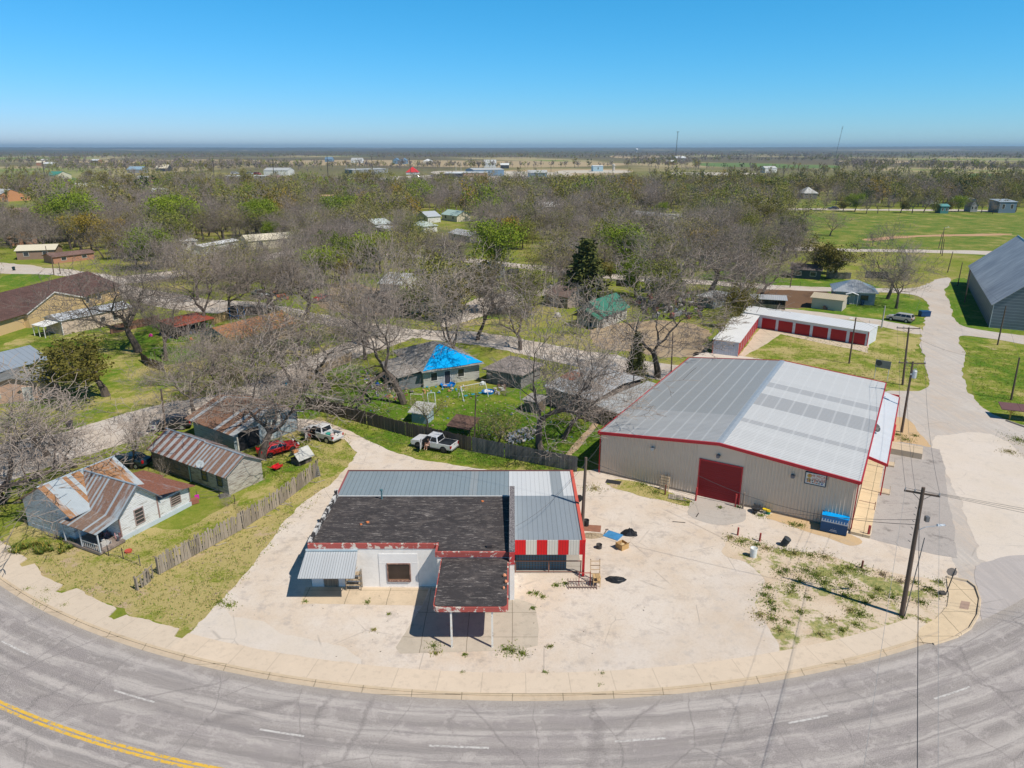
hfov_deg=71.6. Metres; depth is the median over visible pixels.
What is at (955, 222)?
meadow
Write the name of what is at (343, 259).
budding tree
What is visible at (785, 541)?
rubbish bin
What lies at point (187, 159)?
field
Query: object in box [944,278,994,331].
lawn
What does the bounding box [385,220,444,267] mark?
budding tree
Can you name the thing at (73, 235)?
bare tree
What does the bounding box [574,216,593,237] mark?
budding tree
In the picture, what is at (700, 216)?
bare tree
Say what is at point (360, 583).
wooden rack
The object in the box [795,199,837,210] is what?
meadow
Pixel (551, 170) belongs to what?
field
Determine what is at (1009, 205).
house
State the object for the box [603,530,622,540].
blue panel
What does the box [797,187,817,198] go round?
house
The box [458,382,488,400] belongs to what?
swing set
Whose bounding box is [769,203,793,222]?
budding tree
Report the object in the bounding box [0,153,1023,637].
terrain
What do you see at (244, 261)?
budding tree
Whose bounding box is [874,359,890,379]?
notice board
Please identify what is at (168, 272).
street
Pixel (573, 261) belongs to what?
olive tree
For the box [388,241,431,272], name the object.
budding tree
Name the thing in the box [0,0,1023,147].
sky
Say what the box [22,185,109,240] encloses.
green tree
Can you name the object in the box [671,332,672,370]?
utility pole
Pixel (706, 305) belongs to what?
house
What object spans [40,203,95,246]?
bare tree
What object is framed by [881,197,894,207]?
bare tree
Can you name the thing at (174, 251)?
bare tree
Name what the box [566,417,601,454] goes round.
garden path
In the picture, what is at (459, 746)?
lane line
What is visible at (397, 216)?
bare tree
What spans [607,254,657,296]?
green tree
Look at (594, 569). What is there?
wooden ladder
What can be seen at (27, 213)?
bare tree
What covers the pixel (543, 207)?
bare tree
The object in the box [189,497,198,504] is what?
planter box
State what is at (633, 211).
bare tree
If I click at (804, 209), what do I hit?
budding tree
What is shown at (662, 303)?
bare tree
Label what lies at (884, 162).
field
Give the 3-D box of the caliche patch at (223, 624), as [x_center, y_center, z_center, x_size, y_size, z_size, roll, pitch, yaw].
[-16.798,18.505,52.078,13.950,0.001,3.577,5,19,15]
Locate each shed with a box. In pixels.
[160,312,214,338]
[408,401,435,423]
[750,294,787,309]
[935,204,949,212]
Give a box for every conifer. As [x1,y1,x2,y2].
[560,238,617,307]
[624,331,651,382]
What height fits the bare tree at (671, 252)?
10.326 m
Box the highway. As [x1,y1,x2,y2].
[0,586,1023,767]
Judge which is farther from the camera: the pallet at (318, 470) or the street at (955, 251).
the street at (955, 251)
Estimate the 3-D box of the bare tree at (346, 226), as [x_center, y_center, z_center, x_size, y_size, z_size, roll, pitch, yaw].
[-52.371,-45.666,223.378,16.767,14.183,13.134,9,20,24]
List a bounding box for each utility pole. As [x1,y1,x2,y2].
[160,389,165,429]
[474,393,476,436]
[581,457,586,526]
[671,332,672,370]
[848,317,856,363]
[896,327,919,384]
[899,361,925,432]
[899,487,945,615]
[964,270,970,302]
[997,306,1006,344]
[1010,358,1019,399]
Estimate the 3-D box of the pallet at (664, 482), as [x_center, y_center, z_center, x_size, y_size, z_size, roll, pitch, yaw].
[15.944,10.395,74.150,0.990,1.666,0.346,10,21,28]
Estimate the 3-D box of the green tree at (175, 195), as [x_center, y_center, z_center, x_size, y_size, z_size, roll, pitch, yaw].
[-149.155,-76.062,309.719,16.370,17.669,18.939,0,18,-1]
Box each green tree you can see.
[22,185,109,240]
[112,224,177,268]
[133,190,210,230]
[149,191,185,208]
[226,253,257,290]
[234,196,276,233]
[240,195,282,233]
[258,217,280,232]
[281,239,348,288]
[314,193,358,229]
[345,226,398,270]
[392,286,429,316]
[463,211,529,266]
[593,221,654,272]
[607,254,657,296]
[654,202,671,211]
[843,192,867,211]
[949,195,972,211]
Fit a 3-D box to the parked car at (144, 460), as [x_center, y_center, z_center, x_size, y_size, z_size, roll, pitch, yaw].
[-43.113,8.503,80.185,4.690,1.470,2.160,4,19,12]
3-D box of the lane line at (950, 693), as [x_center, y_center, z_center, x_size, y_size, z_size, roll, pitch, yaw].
[28.928,20.284,46.640,3.162,0.001,0.155,-7,19,-19]
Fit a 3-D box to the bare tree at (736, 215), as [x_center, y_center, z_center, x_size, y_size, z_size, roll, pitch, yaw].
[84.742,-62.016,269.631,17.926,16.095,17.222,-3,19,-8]
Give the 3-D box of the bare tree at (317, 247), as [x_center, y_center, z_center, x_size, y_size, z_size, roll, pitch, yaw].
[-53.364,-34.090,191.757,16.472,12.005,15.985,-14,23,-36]
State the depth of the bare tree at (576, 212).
241.72 m
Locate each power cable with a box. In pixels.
[159,389,583,460]
[588,460,915,519]
[698,475,914,524]
[863,488,905,767]
[899,369,905,486]
[909,488,1022,512]
[916,489,1023,510]
[917,508,919,767]
[925,373,939,492]
[938,498,939,702]
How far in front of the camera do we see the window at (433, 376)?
106.46 m
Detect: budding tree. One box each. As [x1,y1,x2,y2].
[39,211,58,242]
[44,208,75,249]
[61,214,111,249]
[93,204,149,228]
[103,224,138,244]
[167,247,213,299]
[168,334,248,372]
[187,205,213,239]
[196,203,246,239]
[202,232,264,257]
[202,244,258,278]
[207,314,296,367]
[223,245,258,292]
[237,237,278,272]
[239,207,268,233]
[261,301,330,348]
[285,216,315,232]
[297,185,347,229]
[313,238,366,283]
[321,199,363,222]
[326,198,392,225]
[330,280,373,328]
[339,195,366,207]
[345,199,370,216]
[347,227,406,273]
[369,235,425,270]
[379,206,409,223]
[381,253,458,319]
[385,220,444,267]
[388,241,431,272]
[400,390,451,426]
[411,226,440,263]
[470,405,524,444]
[489,208,511,221]
[512,246,556,270]
[528,227,583,284]
[533,236,572,275]
[535,207,577,237]
[541,222,573,253]
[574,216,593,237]
[603,212,653,235]
[621,200,667,216]
[626,205,691,260]
[649,211,705,258]
[668,232,718,274]
[676,193,717,215]
[681,211,721,234]
[702,297,742,331]
[718,200,762,219]
[718,224,732,250]
[732,199,773,209]
[768,194,829,218]
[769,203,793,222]
[780,231,805,256]
[872,198,887,212]
[900,194,925,212]
[977,198,987,212]
[1010,194,1022,211]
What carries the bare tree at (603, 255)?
on the terrain at (210, 503)
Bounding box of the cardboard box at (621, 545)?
[615,540,629,550]
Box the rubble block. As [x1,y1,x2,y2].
[938,590,945,594]
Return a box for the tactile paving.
[959,601,969,609]
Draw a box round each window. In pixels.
[133,506,145,525]
[169,492,181,506]
[200,470,207,481]
[216,476,223,487]
[387,563,410,581]
[430,372,437,381]
[457,368,464,377]
[860,295,868,300]
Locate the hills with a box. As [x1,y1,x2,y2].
[33,147,990,150]
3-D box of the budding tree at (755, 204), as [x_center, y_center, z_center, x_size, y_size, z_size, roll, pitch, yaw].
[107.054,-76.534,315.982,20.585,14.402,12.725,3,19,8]
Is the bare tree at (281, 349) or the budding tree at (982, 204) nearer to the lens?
the bare tree at (281, 349)
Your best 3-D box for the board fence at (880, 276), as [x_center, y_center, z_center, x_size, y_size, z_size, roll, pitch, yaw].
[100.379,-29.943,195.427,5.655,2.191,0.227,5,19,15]
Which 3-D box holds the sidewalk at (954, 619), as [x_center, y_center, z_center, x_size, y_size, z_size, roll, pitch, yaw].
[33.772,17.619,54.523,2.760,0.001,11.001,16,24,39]
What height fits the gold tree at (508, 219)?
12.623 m
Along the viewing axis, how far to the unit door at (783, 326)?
138.03 m
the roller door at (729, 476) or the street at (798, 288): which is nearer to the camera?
the roller door at (729, 476)
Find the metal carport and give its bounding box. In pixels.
[338,470,585,576]
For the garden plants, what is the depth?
63.40 m
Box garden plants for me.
[5,537,79,554]
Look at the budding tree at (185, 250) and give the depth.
166.18 m
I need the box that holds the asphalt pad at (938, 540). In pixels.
[870,442,956,557]
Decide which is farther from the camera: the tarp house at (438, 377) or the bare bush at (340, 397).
the tarp house at (438, 377)
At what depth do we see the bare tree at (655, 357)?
105.33 m
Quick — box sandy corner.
[721,536,947,650]
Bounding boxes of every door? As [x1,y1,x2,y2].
[21,387,33,400]
[238,426,259,450]
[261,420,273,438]
[324,579,338,586]
[444,370,450,383]
[697,458,742,504]
[761,318,775,329]
[778,320,792,332]
[794,323,809,335]
[812,326,827,338]
[830,329,846,341]
[848,332,865,344]
[849,295,854,303]
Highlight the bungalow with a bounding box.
[830,279,878,305]
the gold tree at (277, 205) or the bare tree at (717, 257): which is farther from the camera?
the gold tree at (277, 205)
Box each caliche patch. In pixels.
[190,607,360,663]
[548,565,777,672]
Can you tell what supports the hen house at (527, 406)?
on the lawn at (589, 446)
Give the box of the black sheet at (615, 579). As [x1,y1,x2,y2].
[605,576,626,583]
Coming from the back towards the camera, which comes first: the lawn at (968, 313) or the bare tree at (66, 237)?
the bare tree at (66, 237)
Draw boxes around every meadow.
[778,211,1023,256]
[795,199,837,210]
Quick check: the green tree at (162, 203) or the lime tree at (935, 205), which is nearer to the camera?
the green tree at (162, 203)
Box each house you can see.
[0,189,30,201]
[0,366,58,403]
[5,232,36,245]
[14,244,62,259]
[41,249,95,263]
[127,166,148,172]
[156,165,171,171]
[199,310,297,347]
[238,232,292,249]
[287,445,314,465]
[351,158,363,162]
[361,218,389,229]
[371,287,428,314]
[379,341,483,389]
[406,167,418,174]
[412,221,437,232]
[415,211,440,222]
[442,209,469,221]
[449,229,482,242]
[484,160,495,167]
[522,393,545,412]
[645,277,686,293]
[696,290,729,308]
[760,166,776,172]
[790,263,822,279]
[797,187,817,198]
[988,199,1016,212]
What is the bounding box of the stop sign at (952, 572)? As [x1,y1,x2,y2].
[946,568,956,593]
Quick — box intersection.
[974,555,1023,619]
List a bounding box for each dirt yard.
[317,282,390,315]
[587,320,711,356]
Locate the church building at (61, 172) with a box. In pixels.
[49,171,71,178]
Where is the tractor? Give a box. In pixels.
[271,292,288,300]
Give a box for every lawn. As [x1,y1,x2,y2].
[0,274,51,290]
[0,319,206,443]
[3,472,340,630]
[134,321,223,363]
[237,416,356,508]
[275,322,373,357]
[295,364,604,466]
[320,412,575,471]
[414,279,532,326]
[698,270,879,292]
[711,325,929,390]
[785,295,928,323]
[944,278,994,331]
[959,336,1023,424]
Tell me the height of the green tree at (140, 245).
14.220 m
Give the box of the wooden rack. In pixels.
[345,570,362,590]
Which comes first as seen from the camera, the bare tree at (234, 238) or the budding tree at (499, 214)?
the bare tree at (234, 238)
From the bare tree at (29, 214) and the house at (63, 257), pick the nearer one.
the house at (63, 257)
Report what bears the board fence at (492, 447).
on the lawn at (463, 462)
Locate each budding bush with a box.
[127,362,165,384]
[149,350,195,381]
[215,363,250,394]
[253,353,281,382]
[465,412,496,440]
[564,318,587,333]
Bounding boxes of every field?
[79,159,293,163]
[208,172,303,177]
[281,160,630,166]
[350,175,494,183]
[431,171,572,177]
[505,169,632,175]
[556,170,630,172]
[610,155,657,157]
[672,172,755,174]
[700,163,788,166]
[774,165,839,167]
[839,160,918,162]
[938,162,1016,164]
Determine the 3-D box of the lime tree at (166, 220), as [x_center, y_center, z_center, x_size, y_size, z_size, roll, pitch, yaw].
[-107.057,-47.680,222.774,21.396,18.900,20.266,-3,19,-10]
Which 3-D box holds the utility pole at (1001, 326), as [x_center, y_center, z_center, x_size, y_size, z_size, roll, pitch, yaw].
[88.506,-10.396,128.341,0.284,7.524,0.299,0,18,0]
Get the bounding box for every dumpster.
[820,510,849,535]
[918,310,931,316]
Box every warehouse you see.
[465,168,503,175]
[528,170,546,176]
[591,165,602,170]
[598,357,922,538]
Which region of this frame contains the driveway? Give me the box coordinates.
[777,309,922,333]
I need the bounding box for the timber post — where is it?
[1006,420,1023,426]
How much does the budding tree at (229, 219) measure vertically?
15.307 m
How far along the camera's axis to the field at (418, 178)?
869.03 m
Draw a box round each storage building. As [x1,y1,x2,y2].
[712,314,759,355]
[743,306,878,345]
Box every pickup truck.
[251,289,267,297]
[300,423,343,443]
[411,431,458,453]
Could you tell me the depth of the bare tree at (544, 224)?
274.98 m
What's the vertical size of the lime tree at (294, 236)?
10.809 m
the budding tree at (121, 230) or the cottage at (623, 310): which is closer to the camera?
the cottage at (623, 310)
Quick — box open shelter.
[446,414,478,435]
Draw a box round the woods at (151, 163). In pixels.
[0,150,1023,170]
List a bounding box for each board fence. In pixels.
[110,315,159,333]
[140,352,163,368]
[211,311,232,324]
[233,306,270,317]
[278,352,351,397]
[305,396,471,450]
[472,437,577,471]
[616,280,636,287]
[826,272,851,278]
[865,271,887,277]
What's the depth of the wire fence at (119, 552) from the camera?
61.83 m
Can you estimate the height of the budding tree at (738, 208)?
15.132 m
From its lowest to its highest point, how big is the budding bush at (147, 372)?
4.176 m
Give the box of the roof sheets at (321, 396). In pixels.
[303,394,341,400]
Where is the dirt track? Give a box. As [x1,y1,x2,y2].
[862,234,1010,240]
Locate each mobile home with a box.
[175,238,196,248]
[191,238,238,254]
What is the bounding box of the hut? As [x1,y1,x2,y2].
[964,198,978,211]
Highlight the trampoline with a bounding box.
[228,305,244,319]
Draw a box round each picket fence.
[133,564,153,590]
[155,459,318,574]
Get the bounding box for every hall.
[0,271,119,335]
[263,168,294,175]
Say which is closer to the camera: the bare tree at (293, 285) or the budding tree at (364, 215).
the bare tree at (293, 285)
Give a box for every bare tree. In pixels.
[0,198,18,212]
[0,204,50,244]
[0,217,38,248]
[0,217,207,352]
[0,228,16,247]
[0,353,206,558]
[0,377,103,466]
[0,401,115,477]
[1,200,54,242]
[1,220,22,244]
[6,214,61,243]
[6,219,42,243]
[9,201,50,234]
[19,226,62,244]
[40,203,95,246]
[40,213,75,243]
[56,230,77,247]
[61,221,96,245]
[72,221,105,256]
[87,204,112,226]
[90,193,148,215]
[93,197,148,219]
[96,198,135,221]
[96,228,161,267]
[97,206,158,229]
[98,200,138,221]
[99,217,129,238]
[103,235,254,329]
[107,265,163,311]
[109,397,162,469]
[114,318,249,412]
[117,221,193,268]
[118,215,174,242]
[123,268,224,360]
[129,203,178,226]
[135,224,202,266]
[137,297,373,460]
[139,214,196,248]
[141,326,257,396]
[143,234,193,278]
[158,231,220,279]
[159,202,190,233]
[168,233,236,282]
[168,249,248,293]
[186,316,280,392]
[188,199,237,238]
[189,214,223,235]
[194,195,241,238]
[195,196,229,231]
[195,238,286,318]
[196,200,229,230]
[202,226,256,273]
[207,267,406,400]
[216,230,295,322]
[218,234,275,283]
[219,218,244,237]
[220,210,242,235]
[226,206,259,234]
[232,303,308,383]
[239,216,260,233]
[243,225,309,263]
[246,222,383,318]
[246,240,305,307]
[249,210,289,232]
[256,244,321,294]
[257,213,286,233]
[258,207,304,231]
[272,206,314,233]
[273,211,338,245]
[274,234,306,263]
[279,227,333,274]
[280,234,343,278]
[281,233,446,427]
[294,223,342,248]
[295,233,430,345]
[297,200,340,226]
[300,223,344,252]
[301,201,372,230]
[303,278,404,359]
[307,232,352,269]
[308,205,334,219]
[308,225,366,247]
[320,220,370,266]
[325,218,358,258]
[326,213,366,235]
[327,214,356,231]
[331,226,380,268]
[333,263,357,282]
[338,204,379,226]
[346,221,390,263]
[356,216,423,246]
[372,209,422,243]
[376,234,429,272]
[380,233,531,359]
[384,208,413,228]
[392,230,424,257]
[412,224,475,283]
[413,224,442,252]
[417,226,481,262]
[422,250,481,283]
[427,229,476,258]
[430,239,469,274]
[446,252,479,284]
[447,253,569,349]
[456,208,509,237]
[456,245,532,339]
[469,207,492,220]
[473,197,513,215]
[476,263,696,459]
[478,202,537,245]
[489,198,519,217]
[503,201,549,222]
[510,196,568,236]
[514,262,578,304]
[525,241,570,278]
[531,223,576,253]
[532,325,639,439]
[533,195,558,227]
[536,240,798,377]
[538,207,577,235]
[539,199,570,234]
[539,203,591,230]
[540,235,607,288]
[545,252,571,284]
[546,227,618,258]
[550,206,602,240]
[557,240,576,262]
[567,236,619,266]
[571,207,657,269]
[573,212,606,231]
[592,203,645,220]
[606,198,664,224]
[610,205,733,298]
[617,199,662,224]
[627,230,669,280]
[631,208,679,244]
[632,208,692,241]
[639,216,684,259]
[643,222,688,255]
[647,278,694,311]
[650,241,693,265]
[657,202,805,291]
[666,206,739,234]
[668,236,701,272]
[670,204,720,222]
[672,209,705,237]
[681,209,733,254]
[682,196,734,224]
[683,250,791,295]
[685,222,740,257]
[687,263,765,316]
[695,195,743,227]
[696,243,738,270]
[701,245,780,296]
[709,223,759,267]
[711,207,747,237]
[712,201,760,240]
[713,192,746,212]
[716,226,773,268]
[721,221,769,241]
[726,244,801,293]
[732,207,779,228]
[736,246,777,289]
[738,225,786,255]
[739,222,790,242]
[751,213,817,257]
[752,205,774,225]
[756,211,822,259]
[761,205,819,229]
[767,221,816,270]
[777,219,814,257]
[788,246,825,271]
[815,206,860,235]
[840,219,947,298]
[853,195,878,213]
[854,240,932,308]
[868,229,882,245]
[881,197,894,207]
[916,194,935,211]
[964,197,983,209]
[987,199,1003,213]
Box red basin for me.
[124,548,131,553]
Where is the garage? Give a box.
[482,355,544,388]
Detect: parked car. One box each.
[115,451,151,468]
[148,413,191,431]
[255,439,299,457]
[886,312,914,322]
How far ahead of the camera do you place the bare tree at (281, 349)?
99.67 m
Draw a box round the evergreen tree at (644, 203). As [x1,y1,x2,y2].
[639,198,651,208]
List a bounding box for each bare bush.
[12,490,34,534]
[24,505,69,542]
[150,457,172,476]
[205,432,225,443]
[217,492,235,506]
[324,390,349,409]
[495,377,514,395]
[675,322,700,337]
[688,329,716,349]
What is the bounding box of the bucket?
[596,543,601,549]
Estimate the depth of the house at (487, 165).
1338.38 m
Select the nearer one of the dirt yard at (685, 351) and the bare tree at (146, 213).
the dirt yard at (685, 351)
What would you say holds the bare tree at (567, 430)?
on the lawn at (589, 446)
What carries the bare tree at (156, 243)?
on the terrain at (210, 503)
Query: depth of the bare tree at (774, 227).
226.17 m
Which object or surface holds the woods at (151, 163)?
on the terrain at (210, 503)
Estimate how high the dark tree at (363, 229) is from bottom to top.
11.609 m
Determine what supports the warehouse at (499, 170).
on the terrain at (210, 503)
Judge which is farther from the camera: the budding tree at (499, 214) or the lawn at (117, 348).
the budding tree at (499, 214)
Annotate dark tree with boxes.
[346,225,380,239]
[781,217,807,230]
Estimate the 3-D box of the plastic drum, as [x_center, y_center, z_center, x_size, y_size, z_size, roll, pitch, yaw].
[21.133,14.736,62.116,0.624,0.915,0.618,0,18,0]
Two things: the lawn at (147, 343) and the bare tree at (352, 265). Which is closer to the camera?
the lawn at (147, 343)
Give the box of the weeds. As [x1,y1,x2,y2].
[23,430,1023,686]
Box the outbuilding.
[810,292,849,310]
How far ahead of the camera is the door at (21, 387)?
100.34 m
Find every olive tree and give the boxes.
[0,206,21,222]
[18,332,114,396]
[97,229,128,256]
[268,253,298,294]
[417,244,450,265]
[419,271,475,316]
[443,285,470,317]
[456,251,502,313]
[560,248,609,269]
[601,261,617,280]
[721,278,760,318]
[747,200,786,228]
[799,233,841,272]
[813,242,870,273]
[838,201,851,211]
[899,201,910,212]
[944,200,957,209]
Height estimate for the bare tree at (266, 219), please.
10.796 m
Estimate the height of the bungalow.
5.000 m
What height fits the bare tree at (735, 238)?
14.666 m
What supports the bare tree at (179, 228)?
on the terrain at (210, 503)
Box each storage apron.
[693,352,758,358]
[739,328,868,355]
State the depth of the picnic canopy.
93.72 m
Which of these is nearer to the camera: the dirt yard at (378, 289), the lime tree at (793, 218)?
the dirt yard at (378, 289)
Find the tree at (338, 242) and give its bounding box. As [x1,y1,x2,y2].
[323,231,358,276]
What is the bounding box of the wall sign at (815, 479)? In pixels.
[804,471,827,487]
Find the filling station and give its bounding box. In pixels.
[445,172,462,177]
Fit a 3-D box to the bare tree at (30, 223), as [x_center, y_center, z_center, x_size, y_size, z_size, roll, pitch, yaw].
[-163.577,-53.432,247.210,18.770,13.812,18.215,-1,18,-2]
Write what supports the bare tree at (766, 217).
on the terrain at (210, 503)
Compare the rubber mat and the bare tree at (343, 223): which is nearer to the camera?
the rubber mat
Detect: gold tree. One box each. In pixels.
[53,208,106,249]
[93,217,125,236]
[266,200,290,212]
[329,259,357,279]
[492,213,522,249]
[679,227,718,264]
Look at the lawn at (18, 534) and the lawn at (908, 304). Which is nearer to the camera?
the lawn at (18, 534)
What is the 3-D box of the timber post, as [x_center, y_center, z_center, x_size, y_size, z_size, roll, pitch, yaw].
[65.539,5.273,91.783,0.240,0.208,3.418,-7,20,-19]
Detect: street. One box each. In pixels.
[0,263,125,281]
[0,333,411,484]
[119,246,307,283]
[119,284,678,379]
[386,253,831,290]
[441,285,551,326]
[773,246,990,254]
[786,208,987,210]
[854,277,1023,625]
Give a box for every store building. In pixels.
[298,486,514,647]
[345,168,387,172]
[463,171,487,177]
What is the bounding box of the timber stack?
[668,494,685,500]
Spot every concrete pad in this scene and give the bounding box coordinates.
[300,587,428,605]
[396,588,538,652]
[688,497,745,524]
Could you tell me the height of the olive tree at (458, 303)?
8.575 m
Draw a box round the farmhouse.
[17,455,194,554]
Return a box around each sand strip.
[766,513,861,545]
[894,417,930,446]
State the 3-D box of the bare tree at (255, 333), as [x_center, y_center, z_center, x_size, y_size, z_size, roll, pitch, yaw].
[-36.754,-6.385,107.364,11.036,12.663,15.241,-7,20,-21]
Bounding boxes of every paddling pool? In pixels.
[440,382,455,387]
[482,389,493,394]
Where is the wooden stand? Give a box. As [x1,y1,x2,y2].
[592,573,600,584]
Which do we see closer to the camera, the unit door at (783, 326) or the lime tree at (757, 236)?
the unit door at (783, 326)
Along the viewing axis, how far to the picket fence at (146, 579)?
58.01 m
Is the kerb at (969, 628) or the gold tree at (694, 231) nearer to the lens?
the kerb at (969, 628)
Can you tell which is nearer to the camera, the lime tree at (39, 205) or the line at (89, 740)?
the line at (89, 740)
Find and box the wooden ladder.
[590,559,599,583]
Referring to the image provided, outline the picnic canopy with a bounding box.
[998,401,1023,419]
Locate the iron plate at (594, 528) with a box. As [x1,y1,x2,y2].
[584,525,600,531]
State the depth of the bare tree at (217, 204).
301.14 m
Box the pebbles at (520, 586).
[208,484,889,666]
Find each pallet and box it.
[218,493,230,498]
[311,466,320,477]
[659,475,669,490]
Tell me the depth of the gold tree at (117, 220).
251.75 m
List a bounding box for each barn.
[184,395,302,451]
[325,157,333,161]
[500,163,508,168]
[967,235,1023,330]
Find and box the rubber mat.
[605,479,620,484]
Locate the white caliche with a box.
[931,432,1023,561]
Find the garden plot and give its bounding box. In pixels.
[756,289,827,307]
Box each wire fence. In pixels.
[100,543,140,565]
[196,489,243,519]
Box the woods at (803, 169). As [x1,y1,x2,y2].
[0,160,1023,202]
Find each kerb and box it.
[0,576,939,695]
[932,576,980,644]
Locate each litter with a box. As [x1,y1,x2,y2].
[98,527,121,547]
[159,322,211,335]
[334,370,574,452]
[363,372,412,400]
[422,384,465,393]
[490,384,507,394]
[503,427,535,443]
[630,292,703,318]
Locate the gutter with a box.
[0,579,926,700]
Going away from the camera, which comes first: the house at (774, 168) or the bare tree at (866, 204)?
the bare tree at (866, 204)
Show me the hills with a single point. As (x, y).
(172, 149)
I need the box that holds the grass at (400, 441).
[14,335,1023,628]
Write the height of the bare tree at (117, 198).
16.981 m
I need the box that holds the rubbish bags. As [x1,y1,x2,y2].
[620,528,637,536]
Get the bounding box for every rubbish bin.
[584,518,588,526]
[780,536,790,546]
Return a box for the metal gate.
[567,578,596,589]
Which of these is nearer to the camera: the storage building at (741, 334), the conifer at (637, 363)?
the conifer at (637, 363)
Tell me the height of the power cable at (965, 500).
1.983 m
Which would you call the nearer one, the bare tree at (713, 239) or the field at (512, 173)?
the bare tree at (713, 239)
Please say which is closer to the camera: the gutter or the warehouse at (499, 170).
the gutter
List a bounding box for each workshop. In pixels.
[0,345,46,372]
[542,366,655,417]
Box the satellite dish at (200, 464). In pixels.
[196,460,203,468]
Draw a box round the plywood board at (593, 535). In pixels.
[585,533,603,538]
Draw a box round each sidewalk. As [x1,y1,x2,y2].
[0,541,181,648]
[169,616,925,692]
[915,578,977,642]
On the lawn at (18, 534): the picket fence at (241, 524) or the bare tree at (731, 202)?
the picket fence at (241, 524)
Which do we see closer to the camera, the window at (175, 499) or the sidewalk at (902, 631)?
the sidewalk at (902, 631)
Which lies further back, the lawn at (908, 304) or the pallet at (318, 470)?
the lawn at (908, 304)
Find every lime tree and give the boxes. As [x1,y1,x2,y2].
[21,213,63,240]
[30,195,53,214]
[135,203,204,255]
[179,203,204,233]
[260,202,289,231]
[275,208,296,230]
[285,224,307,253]
[396,211,430,243]
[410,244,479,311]
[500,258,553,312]
[510,198,543,235]
[515,214,541,248]
[584,210,633,258]
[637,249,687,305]
[640,226,686,266]
[736,207,772,243]
[739,228,771,249]
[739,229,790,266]
[776,210,814,251]
[929,200,943,211]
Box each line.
[0,700,221,767]
[0,706,197,767]
[1,641,28,654]
[114,690,154,702]
[260,728,303,736]
[429,745,488,748]
[615,737,665,741]
[788,715,827,723]
[934,686,970,698]
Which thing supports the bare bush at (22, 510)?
on the lawn at (18, 534)
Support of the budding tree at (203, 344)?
on the terrain at (210, 503)
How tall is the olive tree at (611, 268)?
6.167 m
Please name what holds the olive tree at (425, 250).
on the terrain at (210, 503)
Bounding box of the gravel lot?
[190,419,958,672]
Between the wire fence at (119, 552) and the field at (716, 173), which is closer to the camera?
the wire fence at (119, 552)
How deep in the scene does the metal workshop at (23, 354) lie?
106.99 m
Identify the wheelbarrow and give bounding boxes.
[269,463,282,468]
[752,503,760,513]
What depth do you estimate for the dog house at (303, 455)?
80.40 m
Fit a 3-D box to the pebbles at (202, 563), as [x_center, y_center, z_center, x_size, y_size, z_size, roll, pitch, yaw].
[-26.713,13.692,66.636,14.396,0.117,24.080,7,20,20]
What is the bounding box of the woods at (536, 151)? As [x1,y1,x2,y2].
[0,146,1023,159]
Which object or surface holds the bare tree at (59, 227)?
on the terrain at (210, 503)
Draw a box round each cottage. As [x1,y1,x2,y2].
[146,428,265,494]
[377,272,421,291]
[467,261,504,277]
[544,285,586,308]
[570,293,629,329]
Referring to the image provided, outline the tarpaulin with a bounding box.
[423,344,481,370]
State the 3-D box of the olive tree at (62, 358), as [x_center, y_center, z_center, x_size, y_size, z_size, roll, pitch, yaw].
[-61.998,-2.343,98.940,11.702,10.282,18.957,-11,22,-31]
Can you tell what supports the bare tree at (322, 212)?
on the terrain at (210, 503)
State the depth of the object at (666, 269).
157.20 m
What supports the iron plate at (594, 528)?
on the gravel lot
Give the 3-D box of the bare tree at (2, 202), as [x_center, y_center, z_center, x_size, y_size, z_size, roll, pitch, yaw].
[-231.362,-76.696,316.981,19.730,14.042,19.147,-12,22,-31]
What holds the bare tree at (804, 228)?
on the terrain at (210, 503)
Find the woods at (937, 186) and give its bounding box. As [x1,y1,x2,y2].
[0,165,1023,227]
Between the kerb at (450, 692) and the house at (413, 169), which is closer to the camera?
the kerb at (450, 692)
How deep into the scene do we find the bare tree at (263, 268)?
154.00 m
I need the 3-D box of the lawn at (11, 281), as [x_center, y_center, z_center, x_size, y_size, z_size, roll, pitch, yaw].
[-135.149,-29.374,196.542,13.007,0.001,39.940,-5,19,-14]
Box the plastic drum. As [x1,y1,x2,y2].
[750,546,757,557]
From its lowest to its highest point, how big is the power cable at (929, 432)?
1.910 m
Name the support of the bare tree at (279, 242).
on the terrain at (210, 503)
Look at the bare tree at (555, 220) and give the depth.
264.21 m
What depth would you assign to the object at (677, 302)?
158.27 m
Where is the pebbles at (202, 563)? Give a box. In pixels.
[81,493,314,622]
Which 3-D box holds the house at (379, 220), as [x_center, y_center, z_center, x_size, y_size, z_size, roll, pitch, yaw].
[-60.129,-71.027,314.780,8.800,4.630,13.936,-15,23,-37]
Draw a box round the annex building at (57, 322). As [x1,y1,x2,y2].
[32,301,130,337]
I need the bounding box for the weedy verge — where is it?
[606,479,690,505]

